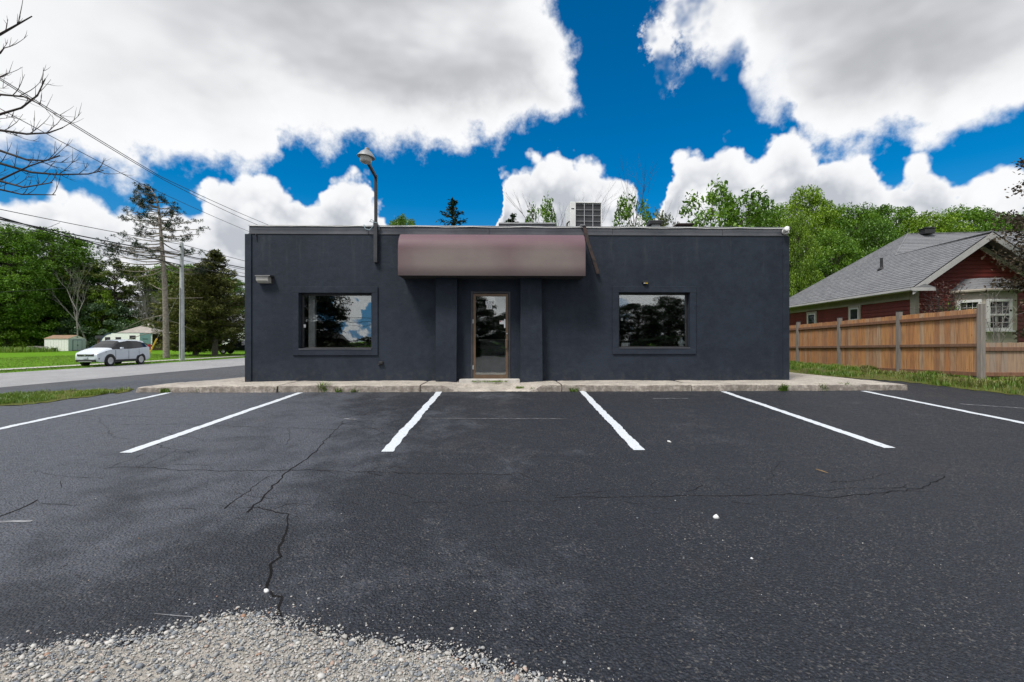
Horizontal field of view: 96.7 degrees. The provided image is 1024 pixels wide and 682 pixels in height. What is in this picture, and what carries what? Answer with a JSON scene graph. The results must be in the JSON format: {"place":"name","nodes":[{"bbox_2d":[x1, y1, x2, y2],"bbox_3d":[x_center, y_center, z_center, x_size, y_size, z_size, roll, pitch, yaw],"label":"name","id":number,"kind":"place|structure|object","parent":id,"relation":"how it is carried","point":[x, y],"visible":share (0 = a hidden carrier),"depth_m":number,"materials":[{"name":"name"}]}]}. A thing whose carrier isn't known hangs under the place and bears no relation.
{"place":"outdoors","nodes":[
{"label":"outdoors","id":0,"kind":"place"},
{"bbox_2d":[0,386,133,405],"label":"verge","id":1,"kind":"structure","parent":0,"point":[59,395],"depth_m":9.62,"materials":[{"name":"green plant"}]},
{"bbox_2d":[7,288,161,291],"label":"overhead wire","id":2,"kind":"object","parent":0,"point":[79,288],"visible":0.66,"depth_m":46.99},
{"bbox_2d":[0,356,238,369],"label":"pavement","id":3,"kind":"structure","parent":0,"point":[103,363],"depth_m":33.60,"materials":[{"name":"concrete"}]},
{"bbox_2d":[0,358,244,386],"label":"road","id":4,"kind":"structure","parent":0,"point":[31,377],"depth_m":26.26,"materials":[{"name":"grey asphalt"}]},
{"bbox_2d":[0,365,244,391],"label":"side driveway","id":5,"kind":"structure","parent":0,"point":[235,371],"depth_m":17.96,"materials":[{"name":"black asphalt"}]},
{"bbox_2d":[0,606,595,681],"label":"gravel","id":6,"kind":"structure","parent":0,"point":[296,644],"depth_m":2.18,"materials":[{"name":"grey gravel"}]},
{"bbox_2d":[479,339,505,373],"bbox_3d":[-0.047,0.465,13.832,1.900,1.050,0.610,0,0,-1],"label":"reception counter","id":7,"kind":"object","parent":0,"point":[492,356],"visible":0.48,"depth_m":13.58,"materials":[{"name":"grey metal"}]},
{"bbox_2d":[0,348,1020,379],"bbox_3d":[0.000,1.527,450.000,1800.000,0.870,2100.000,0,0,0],"label":"ground","id":8,"kind":"structure","parent":0,"point":[37,354],"depth_m":49.65,"materials":[{"name":"green plant"}]},
{"bbox_2d":[0,247,19,311],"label":"broadleaf tree","id":9,"kind":"object","parent":8,"relation":"on","point":[8,270],"visible":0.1,"depth_m":86.06,"materials":[{"name":"green plant"}]},
{"bbox_2d":[0,305,41,349],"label":"leafy shrub","id":10,"kind":"object","parent":8,"relation":"on","point":[11,336],"visible":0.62,"depth_m":85.20,"materials":[{"name":"green plant"}]},
{"bbox_2d":[0,346,58,352],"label":"tall grass","id":11,"kind":"structure","parent":8,"relation":"on","point":[14,349],"depth_m":70.79,"materials":[{"name":"green plant"}]},
{"bbox_2d":[0,221,60,345],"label":"broadleaf tree","id":12,"kind":"object","parent":8,"relation":"on","point":[21,246],"visible":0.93,"depth_m":85.38,"materials":[{"name":"green plant"}]},
{"bbox_2d":[0,321,69,346],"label":"leafy shrub","id":13,"kind":"object","parent":8,"relation":"on","point":[1,338],"visible":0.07,"depth_m":88.75,"materials":[{"name":"green plant"}]},
{"bbox_2d":[0,266,86,338],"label":"broadleaf tree","id":14,"kind":"object","parent":8,"relation":"on","point":[65,298],"visible":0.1,"depth_m":91.51,"materials":[{"name":"green plant"}]},
{"bbox_2d":[1,303,96,349],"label":"leafy shrub","id":15,"kind":"object","parent":8,"relation":"on","point":[36,332],"visible":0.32,"depth_m":89.08,"materials":[{"name":"green plant"}]},
{"bbox_2d":[4,226,111,325],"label":"broadleaf tree","id":16,"kind":"object","parent":8,"relation":"on","point":[63,254],"visible":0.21,"depth_m":95.25,"materials":[{"name":"green plant"}]},
{"bbox_2d":[0,0,127,194],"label":"bare street tree","id":17,"kind":"object","parent":8,"relation":"on","point":[19,132],"visible":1,"depth_m":9.15,"materials":[{"name":"brown wood"}]},
{"bbox_2d":[43,335,85,350],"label":"garden shed","id":18,"kind":"structure","parent":8,"relation":"on","point":[69,342],"depth_m":80.38,"materials":[{"name":"beige metal"}]},
{"bbox_2d":[73,340,77,349],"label":"door","id":19,"kind":"structure","parent":18,"relation":"in","point":[75,342],"depth_m":81.24,"materials":[{"name":"green metal"}]},
{"bbox_2d":[78,340,81,349],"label":"door","id":20,"kind":"structure","parent":18,"relation":"in","point":[79,341],"depth_m":82.10,"materials":[{"name":"green metal"}]},
{"bbox_2d":[47,276,88,346],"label":"bare tree","id":21,"kind":"object","parent":8,"relation":"on","point":[73,309],"visible":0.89,"depth_m":89.38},
{"bbox_2d":[53,257,93,334],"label":"bare tree","id":22,"kind":"object","parent":8,"relation":"on","point":[77,312],"visible":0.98,"depth_m":88.67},
{"bbox_2d":[41,266,129,333],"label":"broadleaf tree","id":23,"kind":"object","parent":8,"relation":"on","point":[92,280],"visible":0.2,"depth_m":96.27,"materials":[{"name":"green plant"}]},
{"bbox_2d":[51,299,145,348],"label":"leafy shrub","id":24,"kind":"object","parent":8,"relation":"on","point":[122,310],"visible":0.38,"depth_m":92.70,"materials":[{"name":"green plant"}]},
{"bbox_2d":[80,288,122,336],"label":"leafy shrub","id":25,"kind":"object","parent":8,"relation":"on","point":[104,296],"visible":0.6,"depth_m":94.40,"materials":[{"name":"green plant"}]},
{"bbox_2d":[55,258,159,330],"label":"broadleaf tree","id":26,"kind":"object","parent":8,"relation":"on","point":[126,292],"visible":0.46,"depth_m":97.13,"materials":[{"name":"green plant"}]},
{"bbox_2d":[75,339,150,365],"bbox_3d":[-28.930,0.825,33.165,2.120,1.893,4.670,0,0,0],"label":"parked suv","id":27,"kind":"object","parent":8,"relation":"on","point":[112,352],"visible":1,"depth_m":32.42,"materials":[{"name":"white paint"}]},
{"bbox_2d":[81,317,158,338],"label":"leafy shrub","id":28,"kind":"object","parent":8,"relation":"on","point":[131,321],"visible":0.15,"depth_m":94.48,"materials":[{"name":"green plant"}]},
{"bbox_2d":[0,353,244,372],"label":"lawn grass","id":29,"kind":"structure","parent":8,"relation":"on","point":[68,367],"depth_m":38.80,"materials":[{"name":"green plant"}]},
{"bbox_2d":[100,333,150,344],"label":"camper trailer","id":30,"kind":"object","parent":8,"relation":"on","point":[146,338],"visible":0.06,"depth_m":78.00,"materials":[{"name":"white metal"}]},
{"bbox_2d":[97,265,173,325],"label":"broadleaf tree","id":31,"kind":"object","parent":8,"relation":"on","point":[138,278],"visible":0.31,"depth_m":100.34,"materials":[{"name":"green plant"}]},
{"bbox_2d":[117,324,169,347],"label":"pavilion","id":32,"kind":"structure","parent":8,"relation":"on","point":[143,329],"depth_m":86.77,"materials":[{"name":"white"}]},
{"bbox_2d":[127,281,172,324],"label":"bare tree","id":33,"kind":"object","parent":8,"relation":"on","point":[144,307],"visible":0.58,"depth_m":91.47,"materials":[{"name":"plant"}]},
{"bbox_2d":[96,182,211,357],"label":"pine tree","id":34,"kind":"object","parent":8,"relation":"on","point":[163,276],"visible":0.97,"depth_m":47.83,"materials":[{"name":"green plant"}]},
{"bbox_2d":[136,264,194,323],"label":"broadleaf tree","id":35,"kind":"object","parent":8,"relation":"on","point":[167,272],"visible":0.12,"depth_m":103.87,"materials":[{"name":"green plant"}]},
{"bbox_2d":[179,241,184,360],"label":"utility pole","id":36,"kind":"object","parent":8,"relation":"on","point":[181,322],"visible":0.98,"depth_m":40.17,"materials":[{"name":"grey wood"}]},
{"bbox_2d":[2,220,240,272],"bbox_3d":[-28.477,-8.052,51.485,4.154,1.908,53.709,0,0,14],"label":"overhead wire","id":37,"kind":"object","parent":36,"relation":"attached to","point":[120,247],"visible":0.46,"depth_m":36.94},
{"bbox_2d":[0,218,243,267],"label":"overhead wire","id":38,"kind":"object","parent":36,"relation":"attached to","point":[115,242],"visible":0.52,"depth_m":35.14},
{"bbox_2d":[0,209,243,260],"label":"overhead wire","id":39,"kind":"object","parent":36,"relation":"attached to","point":[112,231],"visible":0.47,"depth_m":34.80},
{"bbox_2d":[0,217,244,276],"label":"overhead wire","id":40,"kind":"object","parent":36,"relation":"attached to","point":[115,248],"visible":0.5,"depth_m":35.07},
{"bbox_2d":[1,224,244,269],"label":"overhead wire","id":41,"kind":"object","parent":36,"relation":"attached to","point":[115,245],"visible":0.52,"depth_m":35.32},
{"bbox_2d":[133,272,244,355],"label":"cedar tree","id":42,"kind":"object","parent":8,"relation":"on","point":[196,346],"visible":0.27,"depth_m":54.48,"materials":[{"name":"green plant"}]},
{"bbox_2d":[151,268,233,323],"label":"broadleaf tree","id":43,"kind":"object","parent":8,"relation":"on","point":[171,276],"visible":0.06,"depth_m":69.60,"materials":[{"name":"green plant"}]},
{"bbox_2d":[156,249,244,355],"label":"cedar tree","id":44,"kind":"object","parent":8,"relation":"on","point":[214,284],"visible":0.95,"depth_m":52.93,"materials":[{"name":"green plant"}]},
{"bbox_2d":[204,277,244,313],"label":"broadleaf tree","id":45,"kind":"object","parent":8,"relation":"on","point":[239,289],"visible":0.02,"depth_m":111.92,"materials":[{"name":"green plant"}]},
{"bbox_2d":[219,340,244,353],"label":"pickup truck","id":46,"kind":"object","parent":8,"relation":"on","point":[239,346],"visible":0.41,"depth_m":61.23,"materials":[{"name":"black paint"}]},
{"bbox_2d":[389,213,415,224],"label":"broadleaf tree","id":47,"kind":"object","parent":8,"relation":"on","point":[401,219],"visible":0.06,"depth_m":41.37,"materials":[{"name":"green plant"}]},
{"bbox_2d":[435,197,467,225],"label":"spruce tree","id":48,"kind":"object","parent":8,"relation":"on","point":[452,203],"visible":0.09,"depth_m":39.77,"materials":[{"name":"green plant"}]},
{"bbox_2d":[505,213,517,221],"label":"spruce tree","id":49,"kind":"object","parent":8,"relation":"on","point":[512,218],"visible":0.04,"depth_m":41.95,"materials":[{"name":"green plant"}]},
{"bbox_2d":[245,225,788,382],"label":"commercial building","id":50,"kind":"structure","parent":8,"relation":"on","point":[717,300],"depth_m":11.41,"materials":[{"name":"paint"}]},
{"bbox_2d":[0,108,246,230],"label":"overhead wire","id":51,"kind":"object","parent":50,"relation":"attached to","point":[112,168],"visible":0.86,"depth_m":19.14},
{"bbox_2d":[0,80,256,224],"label":"overhead wire","id":52,"kind":"object","parent":50,"relation":"attached to","point":[122,155],"visible":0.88,"depth_m":18.90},
{"bbox_2d":[0,78,267,224],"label":"overhead wire","id":53,"kind":"object","parent":50,"relation":"attached to","point":[118,151],"visible":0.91,"depth_m":18.65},
{"bbox_2d":[255,275,273,283],"bbox_3d":[-6.077,-1.519,11.170,0.360,0.200,0.199,0,0,-1],"label":"wall light","id":54,"kind":"object","parent":50,"relation":"attached to","point":[264,279],"visible":1,"depth_m":11.13,"materials":[{"name":"grey metal"}]},
{"bbox_2d":[292,287,377,354],"bbox_3d":[-4.383,-0.496,11.370,2.098,1.699,0.225,0,0,-1],"label":"window","id":55,"kind":"structure","parent":50,"relation":"in","point":[373,350],"depth_m":11.27,"materials":[{"name":"glass"}]},
{"bbox_2d":[357,147,379,262],"bbox_3d":[-3.409,-3.199,10.807,0.406,2.517,1.043,0,0,-8],"label":"area lamp","id":56,"kind":"object","parent":50,"relation":"attached to","point":[366,156],"visible":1,"depth_m":11.22,"materials":[{"name":"grey metal"}]},
{"bbox_2d":[471,291,509,378],"bbox_3d":[-0.533,-0.124,11.412,0.986,2.229,0.170,0,0,-1],"label":"door","id":57,"kind":"structure","parent":50,"relation":"in","point":[506,294],"depth_m":11.37,"materials":[{"name":"grey metal"}]},
{"bbox_2d":[398,234,585,278],"bbox_3d":[-0.475,-2.072,11.046,4.418,1.067,0.656,0,0,-1],"label":"awning","id":58,"kind":"object","parent":50,"relation":"attached to","point":[427,256],"visible":1,"depth_m":10.73,"materials":[{"name":"fabric"}]},
{"bbox_2d":[249,225,783,228],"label":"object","id":59,"kind":"object","parent":50,"relation":"attached to","point":[551,227],"visible":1,"depth_m":11.37,"materials":[{"name":"white paint"}]},
{"bbox_2d":[499,222,554,225],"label":"roof curb","id":60,"kind":"structure","parent":50,"relation":"on","point":[526,223],"depth_m":14.48,"materials":[{"name":"grey metal"}]},
{"bbox_2d":[565,202,601,225],"bbox_3d":[2.026,-3.232,13.617,1.145,1.610,0.854,0,0,-3],"label":"air conditioner","id":61,"kind":"object","parent":50,"relation":"on","point":[584,213],"visible":0.5,"depth_m":13.25,"materials":[{"name":"white paint"}]},
{"bbox_2d":[580,224,599,273],"bbox_3d":[1.943,-2.292,11.373,0.494,1.232,0.102,0,0,9],"label":"loose metal strip","id":62,"kind":"object","parent":50,"relation":"hanging from","point":[590,249],"visible":1,"depth_m":11.34,"materials":[{"name":"grey metal"}]},
{"bbox_2d":[646,220,661,226],"bbox_3d":[4.266,-3.015,13.650,0.360,1.169,0.400,0,0,0],"label":"roof vent","id":63,"kind":"object","parent":50,"relation":"on","point":[653,223],"visible":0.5,"depth_m":13.50,"materials":[{"name":"grey metal"}]},
{"bbox_2d":[613,286,695,353],"bbox_3d":[3.579,-0.523,11.524,2.107,1.705,0.225,0,0,-1],"label":"window","id":64,"kind":"structure","parent":50,"relation":"in","point":[617,349],"depth_m":11.43,"materials":[{"name":"glass"}]},
{"bbox_2d":[677,335,684,345],"bbox_3d":[4.349,0.001,11.706,0.181,0.339,0.118,0,0,-1],"label":"plastic jug","id":65,"kind":"object","parent":50,"relation":"on","point":[680,342],"visible":0.88,"depth_m":11.67,"materials":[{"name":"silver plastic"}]},
{"bbox_2d":[673,223,694,226],"bbox_3d":[5.526,-3.090,14.650,0.560,1.320,0.400,0,0,0],"label":"roof vent","id":66,"kind":"object","parent":50,"relation":"on","point":[684,225],"visible":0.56,"depth_m":14.50,"materials":[{"name":"grey metal"}]},
{"bbox_2d":[782,226,790,234],"bbox_3d":[6.899,-2.776,11.413,0.183,0.177,0.228,0,0,10],"label":"security camera","id":67,"kind":"object","parent":50,"relation":"attached to","point":[785,230],"visible":1,"depth_m":11.36,"materials":[{"name":"white paint"}]},
{"bbox_2d":[525,190,556,225],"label":"broadleaf tree","id":68,"kind":"object","parent":8,"relation":"on","point":[547,213],"visible":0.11,"depth_m":29.72,"materials":[{"name":"green plant"}]},
{"bbox_2d":[499,182,621,225],"bbox_3d":[3.147,-4.675,29.166,7.847,11.722,3.550,0,0,-11],"label":"bare tree","id":69,"kind":"object","parent":8,"relation":"on","point":[559,205],"visible":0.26,"depth_m":29.11,"materials":[{"name":"brown wood"}]},
{"bbox_2d":[612,192,654,226],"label":"broadleaf tree","id":70,"kind":"object","parent":8,"relation":"on","point":[625,214],"visible":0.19,"depth_m":30.03,"materials":[{"name":"green plant"}]},
{"bbox_2d":[619,154,681,226],"bbox_3d":[7.557,-5.082,28.368,5.495,12.565,6.619,0,0,0],"label":"bare tree","id":71,"kind":"object","parent":8,"relation":"on","point":[626,184],"visible":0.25,"depth_m":27.39,"materials":[{"name":"brown wood"}]},
{"bbox_2d":[651,207,679,226],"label":"broadleaf tree","id":72,"kind":"object","parent":8,"relation":"on","point":[662,218],"visible":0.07,"depth_m":32.53,"materials":[{"name":"green plant"}]},
{"bbox_2d":[679,173,743,226],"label":"broadleaf tree","id":73,"kind":"object","parent":8,"relation":"on","point":[712,199],"visible":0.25,"depth_m":26.17,"materials":[{"name":"green plant"}]},
{"bbox_2d":[699,186,791,261],"bbox_3d":[13.924,-4.271,28.018,6.075,10.988,6.635,0,0,20],"label":"broadleaf tree","id":74,"kind":"object","parent":8,"relation":"on","point":[751,207],"visible":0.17,"depth_m":27.46,"materials":[{"name":"green plant"}]},
{"bbox_2d":[743,202,799,287],"bbox_3d":[21.219,-5.151,37.792,5.420,12.717,6.061,0,0,-5],"label":"broadleaf tree","id":75,"kind":"object","parent":8,"relation":"on","point":[776,213],"visible":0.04,"depth_m":36.81,"materials":[{"name":"green plant"}]},
{"bbox_2d":[782,211,824,297],"bbox_3d":[16.105,-3.167,26.106,2.938,8.698,3.095,0,0,10],"label":"broadleaf tree","id":76,"kind":"object","parent":8,"relation":"on","point":[797,281],"visible":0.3,"depth_m":25.49,"materials":[{"name":"green plant"}]},
{"bbox_2d":[773,184,852,283],"bbox_3d":[21.384,-5.101,33.568,7.050,12.666,6.693,0,0,-11],"label":"broadleaf tree","id":77,"kind":"object","parent":8,"relation":"on","point":[823,216],"visible":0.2,"depth_m":32.23,"materials":[{"name":"green plant"}]},
{"bbox_2d":[803,227,865,283],"bbox_3d":[20.628,-3.078,29.313,4.868,8.516,4.622,0,0,22],"label":"broadleaf tree","id":78,"kind":"object","parent":8,"relation":"on","point":[829,263],"visible":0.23,"depth_m":28.41,"materials":[{"name":"green plant"}]},
{"bbox_2d":[810,201,891,257],"bbox_3d":[29.337,-5.354,40.005,7.976,13.130,7.131,0,0,14],"label":"broadleaf tree","id":79,"kind":"object","parent":8,"relation":"on","point":[849,221],"visible":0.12,"depth_m":38.32,"materials":[{"name":"green plant"}]},
{"bbox_2d":[847,213,902,261],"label":"broadleaf tree","id":80,"kind":"object","parent":8,"relation":"on","point":[861,239],"visible":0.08,"depth_m":33.17,"materials":[{"name":"green plant"}]},
{"bbox_2d":[850,203,934,247],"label":"broadleaf tree","id":81,"kind":"object","parent":8,"relation":"on","point":[900,216],"visible":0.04,"depth_m":44.48,"materials":[{"name":"green plant"}]},
{"bbox_2d":[789,227,1023,342],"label":"red bungalow","id":82,"kind":"object","parent":8,"relation":"on","point":[902,273],"visible":0.57,"depth_m":16.23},
{"bbox_2d":[807,311,816,323],"bbox_3d":[14.258,-1.010,21.655,0.060,0.759,0.813,0,0,5],"label":"window","id":83,"kind":"structure","parent":82,"relation":"in","point":[811,316],"depth_m":21.61,"materials":[{"name":"white"}]},
{"bbox_2d":[848,305,860,319],"bbox_3d":[13.958,-1.093,18.550,0.060,0.690,0.744,0,0,5],"label":"window","id":84,"kind":"structure","parent":82,"relation":"in","point":[854,312],"depth_m":18.53,"materials":[{"name":"white wood"}]},
{"bbox_2d":[957,299,981,309],"bbox_3d":[15.052,-0.820,14.979,0.116,1.060,0.671,0,0,-30],"label":"window","id":85,"kind":"structure","parent":82,"relation":"in","point":[974,302],"depth_m":14.98,"materials":[{"name":"white wood"}]},
{"bbox_2d":[949,278,1021,342],"bbox_3d":[15.775,-0.550,14.879,2.142,3.060,0.816,0,0,6],"label":"bay window","id":86,"kind":"structure","parent":82,"relation":"in","point":[974,289],"depth_m":14.69,"materials":[{"name":"grey wood"}]},
{"bbox_2d":[986,299,1015,331],"bbox_3d":[15.657,-0.820,14.601,0.813,1.060,0.116,0,0,5],"label":"window","id":87,"kind":"structure","parent":82,"relation":"in","point":[1009,314],"depth_m":14.62,"materials":[{"name":"white"}]},
{"bbox_2d":[893,209,977,238],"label":"broadleaf tree","id":88,"kind":"object","parent":8,"relation":"on","point":[944,224],"visible":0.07,"depth_m":40.85,"materials":[{"name":"green plant"}]},
{"bbox_2d":[910,278,970,312],"bbox_3d":[13.788,-0.465,14.580,1.285,3.132,1.518,0,0,-25],"label":"garden shrub","id":89,"kind":"object","parent":8,"relation":"on","point":[934,310],"visible":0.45,"depth_m":14.46,"materials":[{"name":"green plant"}]},
{"bbox_2d":[936,295,967,374],"bbox_3d":[13.446,-0.176,14.149,1.307,2.556,1.287,0,0,-44],"label":"garden shrub","id":90,"kind":"object","parent":8,"relation":"on","point":[950,308],"visible":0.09,"depth_m":14.04,"materials":[{"name":"green plant"}]},
{"bbox_2d":[948,300,994,377],"bbox_3d":[13.789,-0.111,13.690,1.184,2.424,1.115,0,0,0],"label":"garden shrub","id":91,"kind":"object","parent":8,"relation":"on","point":[956,308],"visible":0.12,"depth_m":13.55,"materials":[{"name":"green plant"}]},
{"bbox_2d":[935,203,1012,231],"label":"broadleaf tree","id":92,"kind":"object","parent":8,"relation":"on","point":[970,215],"visible":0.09,"depth_m":45.55,"materials":[{"name":"green plant"}]},
{"bbox_2d":[973,211,1023,231],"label":"broadleaf tree","id":93,"kind":"object","parent":8,"relation":"on","point":[989,226],"visible":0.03,"depth_m":39.85,"materials":[{"name":"green plant"}]},
{"bbox_2d":[980,287,1023,377],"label":"garden shrub","id":94,"kind":"object","parent":8,"relation":"on","point":[997,336],"visible":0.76,"depth_m":13.36,"materials":[{"name":"green plant"}]},
{"bbox_2d":[981,156,1023,339],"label":"purple leaf tree","id":95,"kind":"object","parent":8,"relation":"on","point":[1019,218],"visible":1,"depth_m":13.41,"materials":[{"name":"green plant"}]},
{"bbox_2d":[0,377,1023,681],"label":"parking lot","id":96,"kind":"structure","parent":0,"point":[144,497],"depth_m":3.62,"materials":[{"name":"black asphalt"}]},
{"bbox_2d":[160,388,169,392],"bbox_3d":[-7.753,1.090,10.182,0.356,0.119,0.307,0,0,22],"label":"weed tuft","id":97,"kind":"object","parent":96,"relation":"on","point":[163,390],"visible":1,"depth_m":10.14,"materials":[{"name":"green plant"}]},
{"bbox_2d":[318,381,328,391],"bbox_3d":[-4.238,1.016,10.262,0.584,0.261,0.554,0,0,0],"label":"weed tuft","id":98,"kind":"object","parent":96,"relation":"on","point":[321,384],"visible":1,"depth_m":10.21,"materials":[{"name":"green plant"}]},
{"bbox_2d":[3,461,1022,681],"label":"grit","id":99,"kind":"object","parent":96,"relation":"on","point":[293,615],"visible":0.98,"depth_m":2.40,"materials":[{"name":"gravel"}]},
{"bbox_2d":[778,383,790,390],"bbox_3d":[6.192,1.048,10.408,0.356,0.182,0.387,0,0,-34],"label":"weed tuft","id":100,"kind":"object","parent":96,"relation":"on","point":[783,388],"visible":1,"depth_m":10.38,"materials":[{"name":"green plant"}]},
{"bbox_2d":[0,0,1023,317],"label":"sky","id":101,"kind":"structure","parent":0,"point":[262,110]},
{"bbox_2d":[136,372,906,392],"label":"sidewalk","id":102,"kind":"structure","parent":0,"point":[802,382],"depth_m":10.43,"materials":[{"name":"concrete"}]},
{"bbox_2d":[471,380,506,381],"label":"step weeds","id":103,"kind":"object","parent":102,"relation":"on","point":[488,381],"visible":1,"depth_m":11.01,"materials":[{"name":"green plant"}]},
{"bbox_2d":[789,360,1023,395],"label":"fence verge","id":104,"kind":"structure","parent":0,"point":[876,377],"depth_m":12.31,"materials":[{"name":"green plant"}]},
{"bbox_2d":[789,304,985,379],"bbox_3d":[11.700,0.193,17.378,0.128,2.245,12.172,0,0,0],"label":"timber fence","id":105,"kind":"object","parent":104,"relation":"on","point":[952,342],"visible":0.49,"depth_m":13.61,"materials":[{"name":"brown wood"}]},
{"bbox_2d":[986,342,1023,376],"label":"timber fence","id":106,"kind":"object","parent":104,"relation":"on","point":[1005,359],"visible":0.88,"depth_m":11.36,"materials":[{"name":"brown wood"}]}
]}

